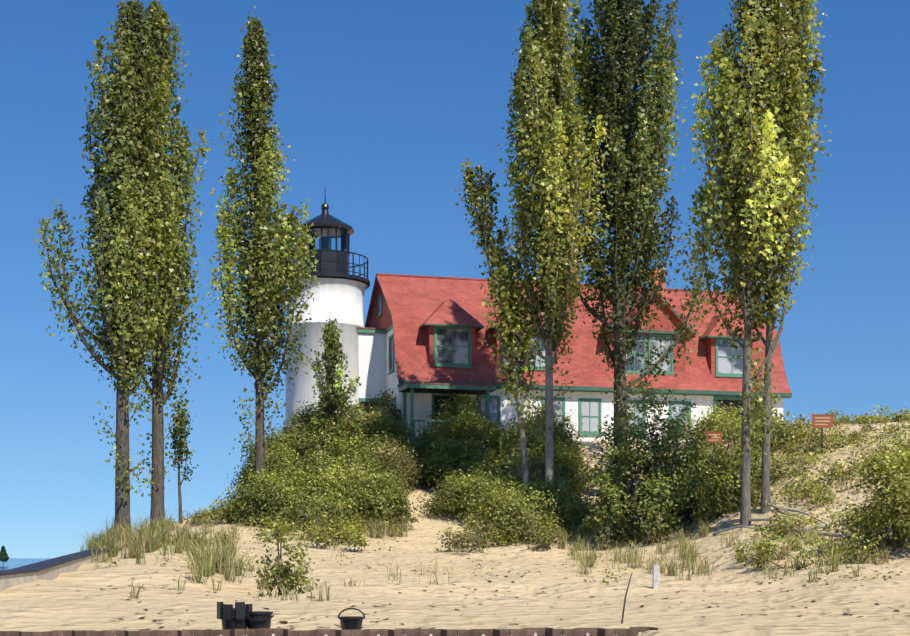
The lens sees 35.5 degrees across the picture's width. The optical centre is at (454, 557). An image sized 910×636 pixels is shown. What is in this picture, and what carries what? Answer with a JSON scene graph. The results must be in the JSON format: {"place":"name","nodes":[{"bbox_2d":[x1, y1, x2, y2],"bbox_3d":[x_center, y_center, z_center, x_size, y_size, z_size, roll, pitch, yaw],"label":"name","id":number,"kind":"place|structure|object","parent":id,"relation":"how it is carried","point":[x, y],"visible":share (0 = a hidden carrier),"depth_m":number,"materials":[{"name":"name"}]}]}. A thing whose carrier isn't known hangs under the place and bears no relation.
{"place":"outdoors","nodes":[
{"label":"outdoors","id":0,"kind":"place"},
{"bbox_2d":[0,558,51,569],"bbox_3d":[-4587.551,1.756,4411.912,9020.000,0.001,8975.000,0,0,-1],"label":"lake water","id":1,"kind":"structure","parent":0,"point":[11,563],"depth_m":547.90,"materials":[{"name":"blue liquid"}]},
{"bbox_2d":[0,546,9,565],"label":"conifers","id":2,"kind":"object","parent":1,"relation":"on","point":[4,557],"visible":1,"depth_m":307.21,"materials":[{"name":"green plant"}]},
{"bbox_2d":[0,422,909,635],"bbox_3d":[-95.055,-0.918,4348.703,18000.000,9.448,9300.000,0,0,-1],"label":"dune","id":3,"kind":"structure","parent":0,"point":[59,602],"depth_m":30.60,"materials":[{"name":"beige sand"}]},
{"bbox_2d":[0,548,120,591],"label":"seawall","id":4,"kind":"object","parent":3,"relation":"on","point":[52,569],"visible":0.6,"depth_m":28.90,"materials":[{"name":"concrete"}]},
{"bbox_2d":[33,0,186,534],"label":"poplar tree","id":5,"kind":"object","parent":3,"relation":"on","point":[124,252],"visible":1,"depth_m":51.06,"materials":[{"name":"green plant"}]},
{"bbox_2d":[90,0,210,524],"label":"poplar tree","id":6,"kind":"object","parent":3,"relation":"on","point":[178,282],"visible":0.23,"depth_m":53.81,"materials":[{"name":"green plant"}]},
{"bbox_2d":[165,391,198,524],"bbox_3d":[-10.470,-3.709,54.587,1.270,5.994,1.164,0,0,25],"label":"poplar sapling","id":7,"kind":"object","parent":3,"relation":"on","point":[179,445],"visible":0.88,"depth_m":54.48,"materials":[{"name":"green plant"}]},
{"bbox_2d":[217,602,251,629],"bbox_3d":[-2.839,0.772,18.289,0.420,0.420,0.420,0,0,-28],"label":"bucket","id":8,"kind":"object","parent":3,"relation":"on","point":[236,617],"visible":0.92,"depth_m":18.14,"materials":[{"name":"black plastic"}]},
{"bbox_2d":[197,6,320,482],"bbox_3d":[-7.810,-12.008,57.467,4.084,20.639,5.006,0,0,30],"label":"poplar tree","id":9,"kind":"object","parent":3,"relation":"on","point":[267,268],"visible":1,"depth_m":57.15,"materials":[{"name":"green plant"}]},
{"bbox_2d":[247,611,273,628],"bbox_3d":[-2.536,0.837,18.382,0.391,0.280,0.379,0,0,-1],"label":"bucket","id":10,"kind":"object","parent":3,"relation":"on","point":[259,619],"visible":0.69,"depth_m":18.25,"materials":[{"name":"black plastic"}]},
{"bbox_2d":[285,191,369,433],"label":"light tower","id":11,"kind":"structure","parent":3,"relation":"on","point":[339,293],"depth_m":68.87,"materials":[{"name":"white paint"}]},
{"bbox_2d":[0,627,658,635],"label":"sheet pile wall","id":12,"kind":"structure","parent":3,"relation":"on","point":[630,631],"depth_m":17.81,"materials":[{"name":"metal"}]},
{"bbox_2d":[305,311,375,452],"bbox_3d":[-4.905,-7.266,63.536,3.509,7.553,2.826,0,0,26],"label":"young poplar tree","id":13,"kind":"object","parent":3,"relation":"on","point":[333,404],"visible":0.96,"depth_m":63.35,"materials":[{"name":"green plant"}]},
{"bbox_2d":[338,608,364,629],"bbox_3d":[-1.338,0.802,18.365,0.332,0.318,0.332,0,0,-28],"label":"bucket","id":14,"kind":"object","parent":3,"relation":"on","point":[351,622],"visible":0.94,"depth_m":18.25,"materials":[{"name":"black plastic"}]},
{"bbox_2d":[36,373,909,630],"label":"dune shrubs","id":15,"kind":"object","parent":3,"relation":"on","point":[305,476],"visible":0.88,"depth_m":50.92,"materials":[{"name":"green plant"}]},
{"bbox_2d":[455,157,544,489],"bbox_3d":[1.999,-8.443,55.843,3.884,14.639,2.665,0,0,27],"label":"poplar tree","id":16,"kind":"object","parent":3,"relation":"on","point":[483,217],"visible":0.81,"depth_m":55.63,"materials":[{"name":"green plant"}]},
{"bbox_2d":[481,0,611,494],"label":"poplar tree","id":17,"kind":"object","parent":3,"relation":"on","point":[549,157],"visible":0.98,"depth_m":54.28,"materials":[{"name":"green plant"}]},
{"bbox_2d":[356,260,791,453],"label":"keepers house","id":18,"kind":"structure","parent":3,"relation":"on","point":[423,347],"depth_m":69.29,"materials":[{"name":"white paint"}]},
{"bbox_2d":[521,0,721,496],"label":"poplar tree","id":19,"kind":"object","parent":3,"relation":"on","point":[629,182],"visible":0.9,"depth_m":56.71,"materials":[{"name":"green plant"}]},
{"bbox_2d":[621,573,631,623],"bbox_3d":[2.307,0.594,19.155,0.172,0.784,0.030,0,0,-7],"label":"leaning stick","id":20,"kind":"object","parent":3,"relation":"on","point":[625,600],"visible":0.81,"depth_m":19.14,"materials":[{"name":"brown wood"}]},
{"bbox_2d":[653,565,659,588],"bbox_3d":[4.451,0.615,31.443,0.140,0.930,0.140,0,0,-1],"label":"beach post","id":21,"kind":"object","parent":3,"relation":"on","point":[656,576],"visible":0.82,"depth_m":31.37,"materials":[{"name":"white wood"}]},
{"bbox_2d":[706,432,722,469],"bbox_3d":[9.472,-3.408,51.987,0.610,2.415,0.090,0,0,-1],"label":"dune sign","id":22,"kind":"object","parent":3,"relation":"on","point":[713,439],"visible":0.75,"depth_m":51.95,"materials":[{"name":"paint"}]},
{"bbox_2d":[679,0,825,527],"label":"poplar tree","id":23,"kind":"object","parent":3,"relation":"on","point":[752,26],"visible":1,"depth_m":45.53,"materials":[{"name":"green plant"}]},
{"bbox_2d":[700,0,831,513],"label":"poplar tree","id":24,"kind":"object","parent":3,"relation":"on","point":[806,16],"visible":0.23,"depth_m":46.17,"materials":[{"name":"green plant"}]},
{"bbox_2d":[712,501,883,540],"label":"fallen branches","id":25,"kind":"object","parent":3,"relation":"on","point":[723,522],"visible":0.6,"depth_m":45.07,"materials":[{"name":"grey wood"}]},
{"bbox_2d":[811,414,832,453],"bbox_3d":[12.931,-4.213,50.063,0.770,1.685,0.090,0,0,-1],"label":"dune sign","id":26,"kind":"object","parent":3,"relation":"on","point":[821,421],"visible":0.96,"depth_m":50.03,"materials":[{"name":"paint"}]},
{"bbox_2d":[0,0,909,557],"label":"sky","id":27,"kind":"structure","parent":0,"point":[380,105],"materials":[{"name":"blue"}]},
{"bbox_2d":[77,426,909,600],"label":"dune grass","id":28,"kind":"structure","parent":0,"point":[209,560],"depth_m":40.71,"materials":[{"name":"green plant"}]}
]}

